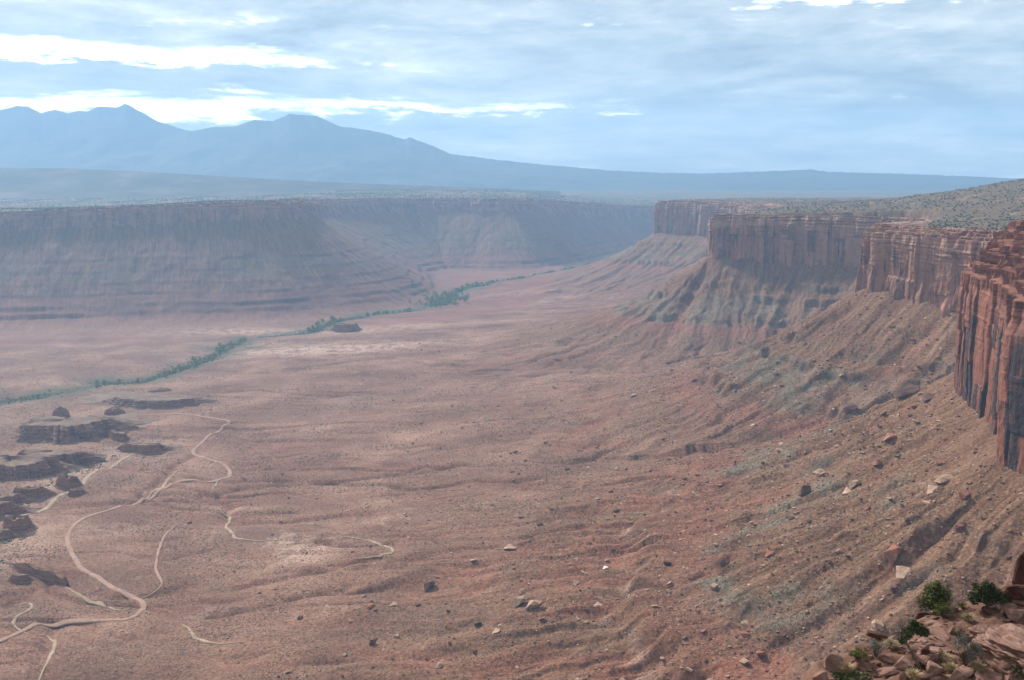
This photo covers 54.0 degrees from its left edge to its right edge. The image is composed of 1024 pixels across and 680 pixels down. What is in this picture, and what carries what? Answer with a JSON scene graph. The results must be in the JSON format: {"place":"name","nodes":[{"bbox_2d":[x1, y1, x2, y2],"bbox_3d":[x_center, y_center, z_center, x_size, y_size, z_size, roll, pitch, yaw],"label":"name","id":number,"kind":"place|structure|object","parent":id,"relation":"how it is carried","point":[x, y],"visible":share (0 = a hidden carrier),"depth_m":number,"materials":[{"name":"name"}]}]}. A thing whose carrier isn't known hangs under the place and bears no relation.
{"place":"outdoors","nodes":[
{"label":"outdoors","id":0,"kind":"place"},
{"bbox_2d":[0,104,188,170],"bbox_3d":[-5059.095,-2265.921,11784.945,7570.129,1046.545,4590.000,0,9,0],"label":"mountain","id":1,"kind":"structure","parent":0,"point":[124,137],"depth_m":11506.47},
{"bbox_2d":[0,413,231,642],"bbox_3d":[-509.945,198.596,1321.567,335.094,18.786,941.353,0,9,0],"label":"dirt road","id":2,"kind":"structure","parent":0,"point":[81,568],"depth_m":1061.68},
{"bbox_2d":[0,168,560,198],"bbox_3d":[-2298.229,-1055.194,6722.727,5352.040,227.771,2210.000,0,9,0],"label":"foothill","id":3,"kind":"structure","parent":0,"point":[30,183],"depth_m":6561.93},
{"bbox_2d":[0,198,653,234],"bbox_3d":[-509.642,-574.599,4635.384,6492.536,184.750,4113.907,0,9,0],"label":"cliff","id":4,"kind":"structure","parent":0,"point":[252,212],"depth_m":3469.22,"materials":[{"name":"stone"}]},
{"bbox_2d":[0,179,1023,679],"bbox_3d":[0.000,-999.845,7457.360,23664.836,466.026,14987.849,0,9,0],"label":"ground","id":5,"kind":"structure","parent":0,"point":[142,295],"depth_m":1353.66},
{"bbox_2d":[0,529,23,539],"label":"ledge outcrop","id":6,"kind":"object","parent":5,"relation":"on","point":[7,533],"visible":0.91,"depth_m":1155.16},
{"bbox_2d":[0,493,38,503],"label":"ledge outcrop","id":7,"kind":"object","parent":5,"relation":"on","point":[18,498],"visible":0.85,"depth_m":1284.37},
{"bbox_2d":[1,514,38,533],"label":"ledge outcrop","id":8,"kind":"object","parent":5,"relation":"on","point":[22,524],"visible":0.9,"depth_m":1175.09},
{"bbox_2d":[5,573,34,583],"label":"ledge outcrop","id":9,"kind":"object","parent":5,"relation":"on","point":[18,578],"visible":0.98,"depth_m":1020.35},
{"bbox_2d":[0,501,43,518],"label":"ledge outcrop","id":10,"kind":"object","parent":5,"relation":"on","point":[9,508],"visible":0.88,"depth_m":1228.14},
{"bbox_2d":[11,602,33,633],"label":"dry wash","id":11,"kind":"object","parent":5,"relation":"on","point":[18,615],"visible":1,"depth_m":928.47},
{"bbox_2d":[12,486,60,498],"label":"ledge outcrop","id":12,"kind":"object","parent":5,"relation":"on","point":[38,492],"visible":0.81,"depth_m":1300.64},
{"bbox_2d":[4,560,69,586],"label":"ledge outcrop","id":13,"kind":"object","parent":5,"relation":"on","point":[45,575],"visible":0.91,"depth_m":1034.39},
{"bbox_2d":[0,453,87,480],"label":"ledge outcrop","id":14,"kind":"object","parent":5,"relation":"on","point":[13,467],"visible":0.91,"depth_m":1406.97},
{"bbox_2d":[38,634,56,679],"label":"dry wash","id":15,"kind":"object","parent":5,"relation":"on","point":[53,650],"visible":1,"depth_m":853.71},
{"bbox_2d":[0,455,117,570],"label":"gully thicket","id":16,"kind":"object","parent":5,"relation":"on","point":[47,485],"visible":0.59,"depth_m":1382.81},
{"bbox_2d":[52,406,69,417],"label":"butte","id":17,"kind":"object","parent":5,"relation":"on","point":[59,411],"visible":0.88,"depth_m":1758.09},
{"bbox_2d":[16,450,106,466],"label":"ledge outcrop","id":18,"kind":"object","parent":5,"relation":"on","point":[79,457],"visible":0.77,"depth_m":1462.16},
{"bbox_2d":[54,474,83,489],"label":"ledge outcrop","id":19,"kind":"object","parent":5,"relation":"on","point":[64,481],"visible":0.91,"depth_m":1348.44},
{"bbox_2d":[66,489,88,496],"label":"ledge outcrop","id":20,"kind":"object","parent":5,"relation":"on","point":[74,492],"visible":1,"depth_m":1312.08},
{"bbox_2d":[11,413,155,444],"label":"ledge outcrop","id":21,"kind":"object","parent":5,"relation":"on","point":[54,430],"visible":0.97,"depth_m":1606.56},
{"bbox_2d":[22,451,172,514],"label":"dry wash","id":22,"kind":"object","parent":5,"relation":"on","point":[53,500],"visible":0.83,"depth_m":1376.69},
{"bbox_2d":[65,586,130,610],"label":"dry wash","id":23,"kind":"object","parent":5,"relation":"on","point":[87,600],"visible":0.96,"depth_m":965.27},
{"bbox_2d":[104,406,125,415],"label":"butte","id":24,"kind":"object","parent":5,"relation":"on","point":[114,410],"visible":0.95,"depth_m":1780.93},
{"bbox_2d":[106,430,131,442],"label":"ledge outcrop","id":25,"kind":"object","parent":5,"relation":"on","point":[117,435],"visible":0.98,"depth_m":1588.03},
{"bbox_2d":[113,443,185,453],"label":"ledge outcrop","id":26,"kind":"object","parent":5,"relation":"on","point":[150,448],"visible":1,"depth_m":1521.30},
{"bbox_2d":[74,391,238,409],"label":"outcrop","id":27,"kind":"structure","parent":5,"relation":"on","point":[130,400],"depth_m":1856.26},
{"bbox_2d":[147,387,171,392],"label":"butte","id":28,"kind":"object","parent":5,"relation":"on","point":[158,389],"visible":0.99,"depth_m":1973.08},
{"bbox_2d":[140,470,178,498],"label":"dry wash","id":29,"kind":"object","parent":5,"relation":"on","point":[163,486],"visible":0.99,"depth_m":1348.83},
{"bbox_2d":[143,520,184,597],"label":"dirt track","id":30,"kind":"structure","parent":5,"relation":"on","point":[157,558],"depth_m":1069.97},
{"bbox_2d":[182,624,242,644],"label":"dry wash","id":31,"kind":"object","parent":5,"relation":"on","point":[193,636],"visible":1,"depth_m":854.79},
{"bbox_2d":[218,507,277,540],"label":"dry wash","id":32,"kind":"object","parent":5,"relation":"on","point":[229,529],"visible":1,"depth_m":1144.68},
{"bbox_2d":[0,259,600,403],"bbox_3d":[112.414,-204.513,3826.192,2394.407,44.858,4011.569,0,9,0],"label":"creek thicket","id":33,"kind":"object","parent":5,"relation":"on","point":[191,365],"visible":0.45,"depth_m":2352.87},
{"bbox_2d":[328,323,362,332],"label":"rock butte","id":34,"kind":"object","parent":5,"relation":"on","point":[345,327],"visible":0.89,"depth_m":2766.42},
{"bbox_2d":[343,536,394,558],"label":"dry wash","id":35,"kind":"object","parent":5,"relation":"on","point":[382,554],"visible":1,"depth_m":1047.33},
{"bbox_2d":[424,580,434,591],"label":"boulder","id":36,"kind":"object","parent":5,"relation":"on","point":[428,585],"visible":1,"depth_m":937.99,"materials":[{"name":"stone"}]},
{"bbox_2d":[435,662,444,668],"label":"boulder","id":37,"kind":"object","parent":5,"relation":"on","point":[439,665],"visible":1,"depth_m":754.82,"materials":[{"name":"beige stone"}]},
{"bbox_2d":[0,271,976,679],"bbox_3d":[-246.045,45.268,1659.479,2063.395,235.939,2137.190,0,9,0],"label":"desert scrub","id":38,"kind":"object","parent":5,"relation":"on","point":[436,501],"visible":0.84,"depth_m":1136.65,"materials":[{"name":"plant"}]},
{"bbox_2d":[0,178,1023,230],"bbox_3d":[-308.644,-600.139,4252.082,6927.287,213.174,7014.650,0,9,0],"label":"mesa brush","id":39,"kind":"object","parent":5,"relation":"on","point":[955,220],"visible":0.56,"depth_m":3706.03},
{"bbox_2d":[513,595,526,607],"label":"boulder","id":40,"kind":"object","parent":5,"relation":"on","point":[519,600],"visible":1,"depth_m":831.75,"materials":[{"name":"beige stone"}]},
{"bbox_2d":[525,600,542,609],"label":"boulder","id":41,"kind":"object","parent":5,"relation":"on","point":[534,604],"visible":1,"depth_m":812.57,"materials":[{"name":"beige stone"}]},
{"bbox_2d":[162,259,1023,679],"bbox_3d":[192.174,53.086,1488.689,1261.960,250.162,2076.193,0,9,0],"label":"rubble","id":42,"kind":"object","parent":5,"relation":"on","point":[816,637],"visible":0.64,"depth_m":867.20,"materials":[{"name":"stone"}]},
{"bbox_2d":[710,583,717,589],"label":"boulder","id":43,"kind":"object","parent":5,"relation":"on","point":[713,586],"visible":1,"depth_m":751.40,"materials":[{"name":"beige stone"}]},
{"bbox_2d":[741,620,748,627],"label":"boulder","id":44,"kind":"object","parent":5,"relation":"on","point":[745,623],"visible":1,"depth_m":696.78,"materials":[{"name":"beige stone"}]},
{"bbox_2d":[741,631,749,637],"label":"boulder","id":45,"kind":"object","parent":5,"relation":"on","point":[744,634],"visible":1,"depth_m":681.09,"materials":[{"name":"red stone"}]},
{"bbox_2d":[756,651,764,656],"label":"boulder","id":46,"kind":"object","parent":5,"relation":"on","point":[761,653],"visible":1,"depth_m":660.92,"materials":[{"name":"red stone"}]},
{"bbox_2d":[765,549,773,556],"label":"boulder","id":47,"kind":"object","parent":5,"relation":"on","point":[769,552],"visible":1,"depth_m":780.72,"materials":[{"name":"red stone"}]},
{"bbox_2d":[798,485,810,495],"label":"boulder","id":48,"kind":"object","parent":5,"relation":"on","point":[805,490],"visible":1,"depth_m":874.70,"materials":[{"name":"stone"}]},
{"bbox_2d":[840,404,857,414],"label":"boulder","id":49,"kind":"object","parent":5,"relation":"on","point":[848,408],"visible":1,"depth_m":1257.79,"materials":[{"name":"stone"}]},
{"bbox_2d":[849,480,860,488],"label":"boulder","id":50,"kind":"object","parent":5,"relation":"on","point":[853,483],"visible":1,"depth_m":842.36,"materials":[{"name":"beige stone"}]},
{"bbox_2d":[872,458,881,465],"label":"boulder","id":51,"kind":"object","parent":5,"relation":"on","point":[877,462],"visible":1,"depth_m":856.62,"materials":[{"name":"red stone"}]},
{"bbox_2d":[872,619,883,628],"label":"boulder","id":52,"kind":"object","parent":5,"relation":"on","point":[877,624],"visible":1,"depth_m":624.28,"materials":[{"name":"beige stone"}]},
{"bbox_2d":[883,433,896,440],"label":"boulder","id":53,"kind":"object","parent":5,"relation":"on","point":[889,436],"visible":1,"depth_m":882.48,"materials":[{"name":"beige stone"}]},
{"bbox_2d":[884,543,901,565],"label":"boulder","id":54,"kind":"object","parent":5,"relation":"on","point":[892,552],"visible":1,"depth_m":685.89,"materials":[{"name":"red stone"}]},
{"bbox_2d":[896,566,910,577],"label":"boulder","id":55,"kind":"object","parent":5,"relation":"on","point":[902,571],"visible":1,"depth_m":670.13,"materials":[{"name":"beige stone"}]},
{"bbox_2d":[894,385,920,398],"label":"boulder","id":56,"kind":"object","parent":5,"relation":"on","point":[907,391],"visible":1,"depth_m":990.91,"materials":[{"name":"stone"}]},
{"bbox_2d":[922,393,933,400],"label":"boulder","id":57,"kind":"object","parent":5,"relation":"on","point":[928,396],"visible":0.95,"depth_m":941.97,"materials":[{"name":"stone"}]},
{"bbox_2d":[927,485,937,493],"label":"boulder","id":58,"kind":"object","parent":5,"relation":"on","point":[931,489],"visible":1,"depth_m":729.48,"materials":[{"name":"beige stone"}]},
{"bbox_2d":[934,474,952,482],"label":"boulder","id":59,"kind":"object","parent":5,"relation":"on","point":[944,478],"visible":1,"depth_m":732.49,"materials":[{"name":"beige stone"}]},
{"bbox_2d":[953,523,964,530],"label":"boulder","id":60,"kind":"object","parent":5,"relation":"on","point":[958,527],"visible":1,"depth_m":678.33,"materials":[{"name":"red stone"}]},
{"bbox_2d":[958,490,970,498],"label":"boulder","id":61,"kind":"object","parent":5,"relation":"on","point":[963,494],"visible":1,"depth_m":697.28,"materials":[{"name":"red stone"}]},
{"bbox_2d":[979,513,986,519],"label":"boulder","id":62,"kind":"object","parent":5,"relation":"on","point":[983,516],"visible":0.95,"depth_m":672.16,"materials":[{"name":"beige stone"}]},
{"bbox_2d":[0,0,1023,178],"label":"sky","id":63,"kind":"structure","parent":0,"point":[922,87],"materials":[{"name":"blue"}]},
{"bbox_2d":[138,114,1021,190],"bbox_3d":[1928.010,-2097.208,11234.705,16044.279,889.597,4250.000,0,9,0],"label":"mountain","id":64,"kind":"structure","parent":0,"point":[302,147],"depth_m":10877.88,"materials":[{"name":"stone"}]},
{"bbox_2d":[653,197,804,236],"bbox_3d":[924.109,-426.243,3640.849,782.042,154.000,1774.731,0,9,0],"label":"cliff","id":65,"kind":"structure","parent":0,"point":[684,217],"depth_m":3682.79,"materials":[{"name":"red stone"}]},
{"bbox_2d":[705,211,931,268],"bbox_3d":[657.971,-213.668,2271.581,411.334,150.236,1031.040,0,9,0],"label":"cliff","id":66,"kind":"structure","parent":0,"point":[810,240],"depth_m":2270.08,"materials":[{"name":"red stone"}]},
{"bbox_2d":[803,584,1023,679],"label":"ledge ground","id":67,"kind":"structure","parent":0,"point":[990,620],"depth_m":36.06,"materials":[{"name":"stone"}]},
{"bbox_2d":[812,670,828,679],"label":"rock slab","id":68,"kind":"object","parent":67,"relation":"on","point":[821,675],"visible":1,"depth_m":33.97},
{"bbox_2d":[823,653,844,672],"bbox_3d":[11.178,11.239,34.719,0.790,0.714,0.429,5,11,-7],"label":"rock slab","id":69,"kind":"object","parent":67,"relation":"on","point":[831,661],"visible":0.85,"depth_m":34.65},
{"bbox_2d":[836,660,855,674],"bbox_3d":[11.460,11.226,34.515,0.771,0.676,0.714,2,9,13],"label":"grass clump","id":70,"kind":"object","parent":67,"relation":"on","point":[845,667],"visible":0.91,"depth_m":34.41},
{"bbox_2d":[831,669,871,679],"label":"juniper","id":71,"kind":"object","parent":67,"relation":"on","point":[843,676],"visible":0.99,"depth_m":34.28,"materials":[{"name":"green plant"}]},
{"bbox_2d":[847,647,869,659],"bbox_3d":[12.092,11.002,35.120,0.741,0.440,0.719,0,9,0],"label":"rabbitbrush","id":72,"kind":"object","parent":67,"relation":"on","point":[857,654],"visible":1,"depth_m":35.06,"materials":[{"name":"green plant"}]},
{"bbox_2d":[867,640,885,656],"bbox_3d":[12.851,10.880,35.415,0.634,0.629,0.679,0,9,0],"label":"sagebrush","id":73,"kind":"object","parent":67,"relation":"on","point":[875,644],"visible":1,"depth_m":35.35,"materials":[{"name":"green plant"}]},
{"bbox_2d":[866,630,888,639],"bbox_3d":[13.514,10.960,37.243,0.727,0.344,0.541,7,13,-13],"label":"rock slab","id":74,"kind":"object","parent":67,"relation":"on","point":[876,635],"visible":0.95,"depth_m":37.06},
{"bbox_2d":[876,667,897,676],"bbox_3d":[12.924,11.410,34.678,0.708,0.234,0.568,-13,17,-9],"label":"rock slab","id":75,"kind":"object","parent":67,"relation":"on","point":[885,671],"visible":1,"depth_m":34.50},
{"bbox_2d":[878,637,898,649],"bbox_3d":[13.587,10.886,36.116,0.799,0.367,0.771,-8,12,-40],"label":"grass clump","id":76,"kind":"object","parent":67,"relation":"on","point":[889,643],"visible":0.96,"depth_m":36.05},
{"bbox_2d":[899,671,907,679],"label":"rock slab","id":77,"kind":"object","parent":67,"relation":"on","point":[902,676],"visible":1,"depth_m":33.85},
{"bbox_2d":[892,656,915,670],"bbox_3d":[13.520,11.266,34.854,0.812,0.431,0.610,-7,17,-8],"label":"rock slab","id":78,"kind":"object","parent":67,"relation":"on","point":[902,663],"visible":0.91,"depth_m":34.74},
{"bbox_2d":[905,665,921,679],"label":"grass clump","id":79,"kind":"object","parent":67,"relation":"on","point":[911,675],"visible":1,"depth_m":33.87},
{"bbox_2d":[898,619,929,671],"bbox_3d":[13.777,10.587,34.594,1.159,2.058,0.662,0,9,0],"label":"leaning juniper","id":80,"kind":"object","parent":67,"relation":"on","point":[915,627],"visible":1,"depth_m":34.45,"materials":[{"name":"green plant"}]},
{"bbox_2d":[908,643,921,652],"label":"rock slab","id":81,"kind":"object","parent":67,"relation":"on","point":[914,647],"visible":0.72,"depth_m":35.60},
{"bbox_2d":[911,655,926,666],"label":"rock slab","id":82,"kind":"object","parent":67,"relation":"on","point":[923,663],"visible":0.54,"depth_m":34.84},
{"bbox_2d":[915,612,930,619],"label":"rock slab","id":83,"kind":"object","parent":67,"relation":"on","point":[919,615],"visible":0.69,"depth_m":39.32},
{"bbox_2d":[916,671,935,679],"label":"rock slab","id":84,"kind":"object","parent":67,"relation":"on","point":[924,675],"visible":0.72,"depth_m":34.05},
{"bbox_2d":[920,643,934,654],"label":"rock slab","id":85,"kind":"object","parent":67,"relation":"on","point":[925,650],"visible":0.58,"depth_m":35.23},
{"bbox_2d":[923,619,937,626],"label":"rock slab","id":86,"kind":"object","parent":67,"relation":"on","point":[928,623],"visible":0.52,"depth_m":38.18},
{"bbox_2d":[919,645,942,654],"bbox_3d":[14.787,10.918,35.357,0.546,0.335,0.823,11,-12,-41],"label":"rock slab","id":87,"kind":"object","parent":67,"relation":"on","point":[934,650],"visible":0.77,"depth_m":35.09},
{"bbox_2d":[925,653,938,662],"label":"rock slab","id":88,"kind":"object","parent":67,"relation":"on","point":[934,658],"visible":0.91,"depth_m":34.73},
{"bbox_2d":[916,580,953,612],"bbox_3d":[16.636,10.163,39.543,1.439,1.520,1.058,0,9,0],"label":"juniper","id":89,"kind":"object","parent":67,"relation":"on","point":[937,592],"visible":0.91,"depth_m":39.43,"materials":[{"name":"green plant"}]},
{"bbox_2d":[926,661,944,675],"bbox_3d":[14.301,11.275,34.257,0.735,0.505,0.552,-24,20,-27],"label":"rock slab","id":90,"kind":"object","parent":67,"relation":"on","point":[932,667],"visible":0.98,"depth_m":34.15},
{"bbox_2d":[926,625,952,641],"bbox_3d":[15.762,10.783,37.004,0.666,0.182,0.979,-22,31,-30],"label":"rock slab","id":91,"kind":"object","parent":67,"relation":"on","point":[940,633],"visible":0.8,"depth_m":36.92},
{"bbox_2d":[932,602,954,616],"bbox_3d":[16.624,10.455,38.720,0.853,0.590,0.787,-6,11,-34],"label":"rabbitbrush","id":92,"kind":"object","parent":67,"relation":"on","point":[943,609],"visible":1,"depth_m":38.72,"materials":[{"name":"green plant"}]},
{"bbox_2d":[939,650,955,663],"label":"grass clump","id":93,"kind":"object","parent":67,"relation":"on","point":[944,655],"visible":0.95,"depth_m":34.89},
{"bbox_2d":[943,661,959,674],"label":"grass clump","id":94,"kind":"object","parent":67,"relation":"on","point":[949,667],"visible":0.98,"depth_m":34.29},
{"bbox_2d":[947,667,967,679],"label":"rock slab","id":95,"kind":"object","parent":67,"relation":"on","point":[956,673],"visible":1,"depth_m":33.92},
{"bbox_2d":[951,624,966,638],"bbox_3d":[16.284,10.659,36.675,0.483,0.608,0.676,8,12,42],"label":"sagebrush","id":96,"kind":"object","parent":67,"relation":"on","point":[958,633],"visible":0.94,"depth_m":36.63,"materials":[{"name":"green plant"}]},
{"bbox_2d":[946,665,974,679],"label":"rock slab","id":97,"kind":"object","parent":67,"relation":"on","point":[968,671],"visible":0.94,"depth_m":34.24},
{"bbox_2d":[955,644,972,658],"bbox_3d":[16.062,10.894,35.300,1.073,0.374,0.421,-24,24,-5],"label":"rock slab","id":98,"kind":"object","parent":67,"relation":"on","point":[957,654],"visible":0.2,"depth_m":35.17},
{"bbox_2d":[950,633,984,665],"bbox_3d":[15.705,10.746,34.594,1.144,1.203,1.070,0,9,0],"label":"sagebrush","id":99,"kind":"object","parent":67,"relation":"on","point":[970,656],"visible":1,"depth_m":34.56,"materials":[{"name":"green plant"}]},
{"bbox_2d":[961,612,975,621],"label":"grass clump","id":100,"kind":"object","parent":67,"relation":"on","point":[968,617],"visible":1,"depth_m":37.98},
{"bbox_2d":[967,658,986,671],"bbox_3d":[15.936,11.179,34.447,1.067,0.495,0.903,0,9,0],"label":"grass clump","id":101,"kind":"object","parent":67,"relation":"on","point":[976,665],"visible":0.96,"depth_m":34.44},
{"bbox_2d":[964,624,996,642],"bbox_3d":[17.243,10.934,36.508,1.504,0.904,1.365,0,13,-37],"label":"rock outcrop","id":102,"kind":"object","parent":67,"relation":"on","point":[975,630],"visible":0.24,"depth_m":36.42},
{"bbox_2d":[971,666,1003,679],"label":"rock outcrop","id":103,"kind":"object","parent":67,"relation":"on","point":[988,673],"visible":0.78,"depth_m":34.03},
{"bbox_2d":[966,580,1009,605],"bbox_3d":[18.565,9.939,39.178,1.674,1.165,0.970,0,9,0],"label":"juniper","id":104,"kind":"object","parent":67,"relation":"on","point":[987,593],"visible":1,"depth_m":39.02,"materials":[{"name":"green plant"}]},
{"bbox_2d":[981,606,998,614],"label":"rock slab","id":105,"kind":"object","parent":67,"relation":"on","point":[989,610],"visible":1,"depth_m":38.83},
{"bbox_2d":[990,601,1000,610],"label":"rock slab","id":106,"kind":"object","parent":67,"relation":"on","point":[997,606],"visible":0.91,"depth_m":38.97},
{"bbox_2d":[971,623,1023,679],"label":"rock outcrop","id":107,"kind":"object","parent":67,"relation":"on","point":[1002,646],"visible":0.86,"depth_m":34.34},
{"bbox_2d":[1000,603,1016,614],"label":"rock slab","id":108,"kind":"object","parent":67,"relation":"on","point":[1011,605],"visible":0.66,"depth_m":38.86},
{"bbox_2d":[1004,674,1013,679],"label":"rock slab","id":109,"kind":"object","parent":67,"relation":"on","point":[1008,677],"visible":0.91,"depth_m":33.68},
{"bbox_2d":[1003,584,1023,600],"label":"rock slab","id":110,"kind":"object","parent":67,"relation":"on","point":[1015,592],"visible":0.76,"depth_m":39.05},
{"bbox_2d":[1004,608,1023,621],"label":"rock slab","id":111,"kind":"object","parent":67,"relation":"on","point":[1016,615],"visible":1,"depth_m":38.38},
{"bbox_2d":[1010,664,1023,677],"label":"juniper","id":112,"kind":"object","parent":67,"relation":"on","point":[1015,669],"visible":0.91,"depth_m":33.62,"materials":[{"name":"green plant"}]},
{"bbox_2d":[1010,599,1023,605],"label":"rock slab","id":113,"kind":"object","parent":67,"relation":"on","point":[1020,602],"visible":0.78,"depth_m":39.06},
{"bbox_2d":[1012,552,1023,584],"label":"rock slab","id":114,"kind":"object","parent":67,"relation":"on","point":[1018,577],"visible":0.68,"depth_m":39.67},
{"bbox_2d":[854,221,998,317],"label":"cliff","id":115,"kind":"structure","parent":0,"point":[917,262],"depth_m":1402.40,"materials":[{"name":"red stone"}]},
{"bbox_2d":[954,220,1023,473],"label":"cliff","id":116,"kind":"structure","parent":0,"point":[989,369],"depth_m":808.70,"materials":[{"name":"red stone"}]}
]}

